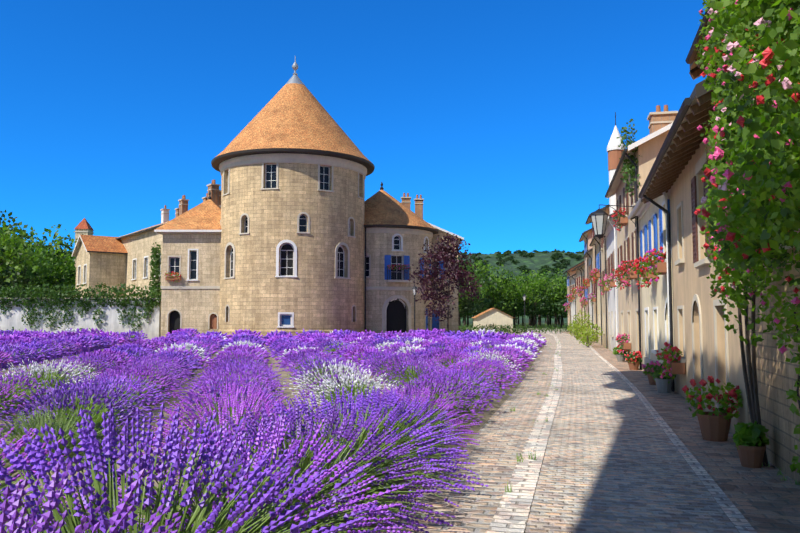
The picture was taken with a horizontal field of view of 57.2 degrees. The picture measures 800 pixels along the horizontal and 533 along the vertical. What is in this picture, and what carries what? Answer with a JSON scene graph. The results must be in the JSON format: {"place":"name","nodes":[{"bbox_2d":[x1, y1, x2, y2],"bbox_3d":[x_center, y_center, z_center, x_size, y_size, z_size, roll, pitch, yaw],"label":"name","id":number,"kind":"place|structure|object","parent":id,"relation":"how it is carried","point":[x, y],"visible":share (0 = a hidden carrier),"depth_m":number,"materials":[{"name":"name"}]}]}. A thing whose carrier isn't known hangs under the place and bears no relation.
{"place":"outdoors","nodes":[
{"label":"outdoors","id":0,"kind":"place"},
{"bbox_2d":[0,328,546,532],"bbox_3d":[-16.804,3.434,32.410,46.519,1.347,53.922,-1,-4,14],"label":"lavender field","id":1,"kind":"structure","parent":0,"point":[301,481],"depth_m":7.74,"materials":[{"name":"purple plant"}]},
{"bbox_2d":[64,252,583,279],"bbox_3d":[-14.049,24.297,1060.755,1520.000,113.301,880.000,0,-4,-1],"label":"hill terrain","id":2,"kind":"structure","parent":0,"point":[538,261],"depth_m":949.92,"materials":[{"name":"green plant"}]},
{"bbox_2d":[496,254,504,258],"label":"ridge tree","id":3,"kind":"object","parent":2,"relation":"on","point":[499,256],"visible":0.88,"depth_m":988.23,"materials":[{"name":"green plant"}]},
{"bbox_2d":[517,250,525,254],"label":"ridge tree","id":4,"kind":"object","parent":2,"relation":"on","point":[520,252],"visible":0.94,"depth_m":1048.80,"materials":[{"name":"green plant"}]},
{"bbox_2d":[520,267,532,273],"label":"ridge tree","id":5,"kind":"object","parent":2,"relation":"on","point":[524,269],"visible":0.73,"depth_m":835.13,"materials":[{"name":"green plant"}]},
{"bbox_2d":[526,252,534,257],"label":"ridge tree","id":6,"kind":"object","parent":2,"relation":"on","point":[529,254],"visible":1,"depth_m":996.74,"materials":[{"name":"green plant"}]},
{"bbox_2d":[550,255,558,260],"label":"ridge tree","id":7,"kind":"object","parent":2,"relation":"on","point":[553,258],"visible":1,"depth_m":947.92,"materials":[{"name":"green plant"}]},
{"bbox_2d":[549,268,562,272],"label":"ridge tree","id":8,"kind":"object","parent":2,"relation":"on","point":[554,269],"visible":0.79,"depth_m":851.63,"materials":[{"name":"green plant"}]},
{"bbox_2d":[556,263,567,268],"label":"ridge tree","id":9,"kind":"object","parent":2,"relation":"on","point":[561,266],"visible":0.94,"depth_m":869.28,"materials":[{"name":"green plant"}]},
{"bbox_2d":[559,258,570,262],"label":"ridge tree","id":10,"kind":"object","parent":2,"relation":"on","point":[564,260],"visible":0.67,"depth_m":910.41,"materials":[{"name":"green plant"}]},
{"bbox_2d":[0,0,706,253],"label":"sky","id":11,"kind":"structure","parent":0,"point":[500,114],"materials":[{"name":"blue"}]},
{"bbox_2d":[460,315,567,322],"bbox_3d":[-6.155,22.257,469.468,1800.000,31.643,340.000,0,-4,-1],"label":"hedge","id":12,"kind":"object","parent":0,"point":[527,320],"depth_m":321.89,"materials":[{"name":"green plant"}]},
{"bbox_2d":[387,329,799,532],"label":"street paving","id":13,"kind":"structure","parent":0,"point":[610,459],"depth_m":8.67,"materials":[{"name":"beige stone"}]},
{"bbox_2d":[567,310,602,347],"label":"street shrubs","id":14,"kind":"object","parent":13,"relation":"on","point":[578,328],"visible":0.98,"depth_m":46.85,"materials":[{"name":"green plant"}]},
{"bbox_2d":[613,346,628,361],"bbox_3d":[9.166,3.603,30.423,0.700,0.674,0.680,3,-5,-33],"label":"flower pot","id":15,"kind":"object","parent":13,"relation":"on","point":[621,356],"visible":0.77,"depth_m":30.30,"materials":[{"name":"ceramic"}]},
{"bbox_2d":[624,351,641,369],"bbox_3d":[8.131,3.257,25.479,0.628,0.663,0.666,-4,-5,41],"label":"flower pot","id":16,"kind":"object","parent":13,"relation":"on","point":[633,363],"visible":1,"depth_m":25.35,"materials":[{"name":"ceramic"}]},
{"bbox_2d":[641,361,658,384],"bbox_3d":[6.864,2.864,19.801,0.636,0.643,0.643,-1,-4,11],"label":"flower pot","id":17,"kind":"object","parent":13,"relation":"on","point":[648,368],"visible":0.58,"depth_m":19.70,"materials":[{"name":"ceramic"}]},
{"bbox_2d":[505,341,799,492],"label":"kerb weeds","id":18,"kind":"object","parent":13,"relation":"on","point":[546,420],"visible":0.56,"depth_m":9.19,"materials":[{"name":"green plant"}]},
{"bbox_2d":[650,363,676,392],"bbox_3d":[6.332,2.660,17.632,0.621,0.742,0.653,0,-4,-5],"label":"flower pot","id":19,"kind":"object","parent":13,"relation":"on","point":[663,385],"visible":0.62,"depth_m":17.48,"materials":[{"name":"ceramic"}]},
{"bbox_2d":[682,376,742,441],"bbox_3d":[4.634,2.078,10.808,0.835,0.938,0.884,2,-4,-20],"label":"flower pot","id":20,"kind":"object","parent":13,"relation":"on","point":[715,425],"visible":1,"depth_m":10.66,"materials":[{"name":"ceramic"}]},
{"bbox_2d":[694,0,799,474],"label":"climbing rose","id":21,"kind":"object","parent":13,"relation":"on","point":[752,210],"visible":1,"depth_m":5.81,"materials":[{"name":"green plant"}]},
{"bbox_2d":[732,421,768,467],"bbox_3d":[4.227,2.124,8.865,0.441,0.571,0.430,1,-4,-17],"label":"flower pot","id":22,"kind":"object","parent":13,"relation":"on","point":[748,446],"visible":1,"depth_m":8.75,"materials":[{"name":"ceramic"}]},
{"bbox_2d":[460,323,739,532],"bbox_3d":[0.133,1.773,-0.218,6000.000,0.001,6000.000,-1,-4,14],"label":"ground","id":23,"kind":"structure","parent":0,"point":[516,324],"depth_m":119.83,"materials":[{"name":"grey stone"}]},
{"bbox_2d":[0,218,32,297],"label":"tree","id":24,"kind":"object","parent":23,"relation":"on","point":[7,263],"visible":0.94,"depth_m":64.41,"materials":[{"name":"green plant"}]},
{"bbox_2d":[0,220,35,261],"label":"tree","id":25,"kind":"object","parent":23,"relation":"on","point":[11,235],"visible":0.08,"depth_m":82.77,"materials":[{"name":"green plant"}]},
{"bbox_2d":[3,233,51,297],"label":"tree","id":26,"kind":"object","parent":23,"relation":"on","point":[37,262],"visible":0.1,"depth_m":85.77,"materials":[{"name":"green plant"}]},
{"bbox_2d":[0,210,58,297],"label":"tree","id":27,"kind":"object","parent":23,"relation":"on","point":[32,270],"visible":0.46,"depth_m":72.37,"materials":[{"name":"green plant"}]},
{"bbox_2d":[9,224,77,297],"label":"tree","id":28,"kind":"object","parent":23,"relation":"on","point":[61,274],"visible":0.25,"depth_m":92.10,"materials":[{"name":"green plant"}]},
{"bbox_2d":[29,257,75,297],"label":"tree","id":29,"kind":"object","parent":23,"relation":"on","point":[64,282],"visible":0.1,"depth_m":98.62,"materials":[{"name":"green plant"}]},
{"bbox_2d":[45,240,73,289],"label":"tree","id":30,"kind":"object","parent":23,"relation":"on","point":[71,249],"depth_m":118.84,"materials":[{"name":"green plant"}]},
{"bbox_2d":[61,271,75,293],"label":"tree","id":31,"kind":"object","parent":23,"relation":"on","point":[72,288],"depth_m":92.76,"materials":[{"name":"green plant"}]},
{"bbox_2d":[0,282,161,339],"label":"garden wall","id":32,"kind":"structure","parent":23,"relation":"on","point":[53,313],"depth_m":57.33,"materials":[{"name":"paint"}]},
{"bbox_2d":[74,218,93,281],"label":"distant tower","id":33,"kind":"structure","parent":23,"relation":"on","point":[83,227],"depth_m":116.96,"materials":[{"name":"stone"}]},
{"bbox_2d":[72,180,220,336],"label":"chateau range","id":34,"kind":"structure","parent":23,"relation":"on","point":[132,258],"depth_m":65.98,"materials":[{"name":"stone"}]},
{"bbox_2d":[154,191,221,336],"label":"chateau pavilion","id":35,"kind":"structure","parent":23,"relation":"on","point":[190,293],"depth_m":55.01,"materials":[{"name":"stone"}]},
{"bbox_2d":[211,56,374,336],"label":"round tower","id":36,"kind":"structure","parent":23,"relation":"on","point":[292,164],"depth_m":52.20,"materials":[{"name":"beige stone"}]},
{"bbox_2d":[364,182,463,335],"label":"chateau wing","id":37,"kind":"structure","parent":23,"relation":"on","point":[397,234],"depth_m":57.16,"materials":[{"name":"beige stone"}]},
{"bbox_2d":[412,284,416,330],"bbox_3d":[1.100,3.498,55.016,0.460,4.380,0.398,-1,-4,14],"label":"lamp post","id":38,"kind":"object","parent":23,"relation":"on","point":[414,290],"visible":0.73,"depth_m":55.01,"materials":[{"name":"grey metal"}]},
{"bbox_2d":[405,232,481,331],"bbox_3d":[2.906,1.497,45.421,4.626,7.223,4.112,2,-4,-21],"label":"plum tree","id":39,"kind":"object","parent":23,"relation":"on","point":[446,253],"visible":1,"depth_m":45.20,"materials":[{"name":"purple plant"}]},
{"bbox_2d":[458,265,479,312],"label":"tree","id":40,"kind":"object","parent":23,"relation":"on","point":[459,310],"visible":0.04,"depth_m":102.54,"materials":[{"name":"green plant"}]},
{"bbox_2d":[462,302,479,325],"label":"tree","id":41,"kind":"object","parent":23,"relation":"on","point":[467,316],"visible":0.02,"depth_m":151.36,"materials":[{"name":"green plant"}]},
{"bbox_2d":[458,264,486,327],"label":"tree","id":42,"kind":"object","parent":23,"relation":"on","point":[467,300],"visible":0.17,"depth_m":101.02,"materials":[{"name":"green plant"}]},
{"bbox_2d":[458,253,502,330],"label":"tree","id":43,"kind":"object","parent":23,"relation":"on","point":[482,268],"visible":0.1,"depth_m":109.25,"materials":[{"name":"green plant"}]},
{"bbox_2d":[471,274,517,315],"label":"tree","id":44,"kind":"object","parent":23,"relation":"on","point":[492,294],"visible":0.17,"depth_m":137.67,"materials":[{"name":"green plant"}]},
{"bbox_2d":[474,281,521,313],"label":"tree","id":45,"kind":"object","parent":23,"relation":"on","point":[509,297],"visible":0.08,"depth_m":141.22,"materials":[{"name":"green plant"}]},
{"bbox_2d":[474,264,526,311],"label":"tree","id":46,"kind":"object","parent":23,"relation":"on","point":[504,281],"visible":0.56,"depth_m":137.54,"materials":[{"name":"green plant"}]},
{"bbox_2d":[458,308,571,334],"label":"house","id":47,"kind":"structure","parent":23,"relation":"on","point":[497,320],"depth_m":93.75,"materials":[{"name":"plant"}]},
{"bbox_2d":[508,273,528,319],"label":"tree","id":48,"kind":"object","parent":23,"relation":"on","point":[515,301],"depth_m":160.10,"materials":[{"name":"green plant"}]},
{"bbox_2d":[506,276,537,326],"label":"tree","id":49,"kind":"object","parent":23,"relation":"on","point":[515,311],"visible":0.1,"depth_m":148.02,"materials":[{"name":"green plant"}]},
{"bbox_2d":[515,277,529,324],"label":"tree","id":50,"kind":"object","parent":23,"relation":"on","point":[520,313],"visible":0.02,"depth_m":165.25,"materials":[{"name":"green plant"}]},
{"bbox_2d":[523,293,525,332],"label":"street lamp","id":51,"kind":"object","parent":23,"relation":"on","point":[524,297],"depth_m":83.93,"materials":[{"name":"grey metal"}]},
{"bbox_2d":[515,270,541,325],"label":"valley tree","id":52,"kind":"object","parent":23,"relation":"on","point":[529,278],"visible":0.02,"depth_m":178.44,"materials":[{"name":"green plant"}]},
{"bbox_2d":[520,276,539,325],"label":"tree","id":53,"kind":"object","parent":23,"relation":"on","point":[530,313],"depth_m":168.56,"materials":[{"name":"green plant"}]},
{"bbox_2d":[511,270,561,327],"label":"tree","id":54,"kind":"object","parent":23,"relation":"on","point":[531,303],"visible":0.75,"depth_m":141.04,"materials":[{"name":"green plant"}]},
{"bbox_2d":[520,277,554,325],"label":"tree","id":55,"kind":"object","parent":23,"relation":"on","point":[540,316],"visible":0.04,"depth_m":151.43,"materials":[{"name":"green plant"}]},
{"bbox_2d":[525,268,566,327],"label":"tree","id":56,"kind":"object","parent":23,"relation":"on","point":[551,311],"visible":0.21,"depth_m":144.99,"materials":[{"name":"green plant"}]},
{"bbox_2d":[533,272,567,327],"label":"tree","id":57,"kind":"object","parent":23,"relation":"on","point":[554,311],"visible":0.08,"depth_m":144.68,"materials":[{"name":"green plant"}]},
{"bbox_2d":[539,275,567,316],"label":"tree","id":58,"kind":"object","parent":23,"relation":"on","point":[562,281],"visible":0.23,"depth_m":137.87,"materials":[{"name":"green plant"}]},
{"bbox_2d":[566,273,576,332],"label":"house","id":59,"kind":"structure","parent":23,"relation":"on","point":[572,298],"depth_m":85.45,"materials":[{"name":"white paint"}]},
{"bbox_2d":[563,260,584,332],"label":"house","id":60,"kind":"structure","parent":23,"relation":"on","point":[569,273],"depth_m":90.32,"materials":[{"name":"beige paint"}]},
{"bbox_2d":[571,262,584,333],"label":"house","id":61,"kind":"structure","parent":23,"relation":"on","point":[578,284],"depth_m":79.61,"materials":[{"name":"beige paint"}]},
{"bbox_2d":[577,263,585,334],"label":"house","id":62,"kind":"structure","parent":23,"relation":"on","point":[581,290],"depth_m":72.43,"materials":[{"name":"beige paint"}]},
{"bbox_2d":[579,228,591,337],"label":"house","id":63,"kind":"structure","parent":23,"relation":"on","point":[586,236],"depth_m":66.45,"materials":[{"name":"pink paint"}]},
{"bbox_2d":[583,248,593,334],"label":"house","id":64,"kind":"structure","parent":23,"relation":"on","point":[588,282],"depth_m":61.98,"materials":[{"name":"white paint"}]},
{"bbox_2d":[585,211,597,340],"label":"house","id":65,"kind":"structure","parent":23,"relation":"on","point":[593,298],"depth_m":56.37,"materials":[{"name":"beige paint"}]},
{"bbox_2d":[589,235,602,344],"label":"house","id":66,"kind":"structure","parent":23,"relation":"on","point":[595,274],"depth_m":51.06,"materials":[{"name":"beige paint"}]},
{"bbox_2d":[601,204,609,348],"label":"house","id":67,"kind":"structure","parent":23,"relation":"on","point":[604,296],"depth_m":45.52,"materials":[{"name":"beige paint"}]},
{"bbox_2d":[598,112,625,350],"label":"house","id":68,"kind":"structure","parent":23,"relation":"on","point":[614,151],"depth_m":40.33,"materials":[{"name":"white paint"}]},
{"bbox_2d":[605,105,677,369],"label":"house","id":69,"kind":"structure","parent":23,"relation":"on","point":[635,164],"depth_m":28.14,"materials":[{"name":"beige paint"}]},
{"bbox_2d":[590,204,635,238],"bbox_3d":[7.913,-1.669,27.223,1.640,1.314,0.572,-1,-4,14],"label":"wall lantern","id":70,"kind":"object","parent":69,"relation":"attached to","point":[599,217],"depth_m":27.17,"materials":[{"name":"white glass"}]},
{"bbox_2d":[628,189,675,390],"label":"house","id":71,"kind":"structure","parent":23,"relation":"on","point":[652,270],"depth_m":21.24,"materials":[{"name":"beige paint"}]},
{"bbox_2d":[638,71,747,433],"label":"house","id":72,"kind":"structure","parent":23,"relation":"on","point":[706,343],"depth_m":14.11,"materials":[{"name":"beige paint"}]},
{"bbox_2d":[685,1,799,482],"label":"house","id":73,"kind":"structure","parent":23,"relation":"on","point":[777,376],"depth_m":8.76,"materials":[{"name":"stone"}]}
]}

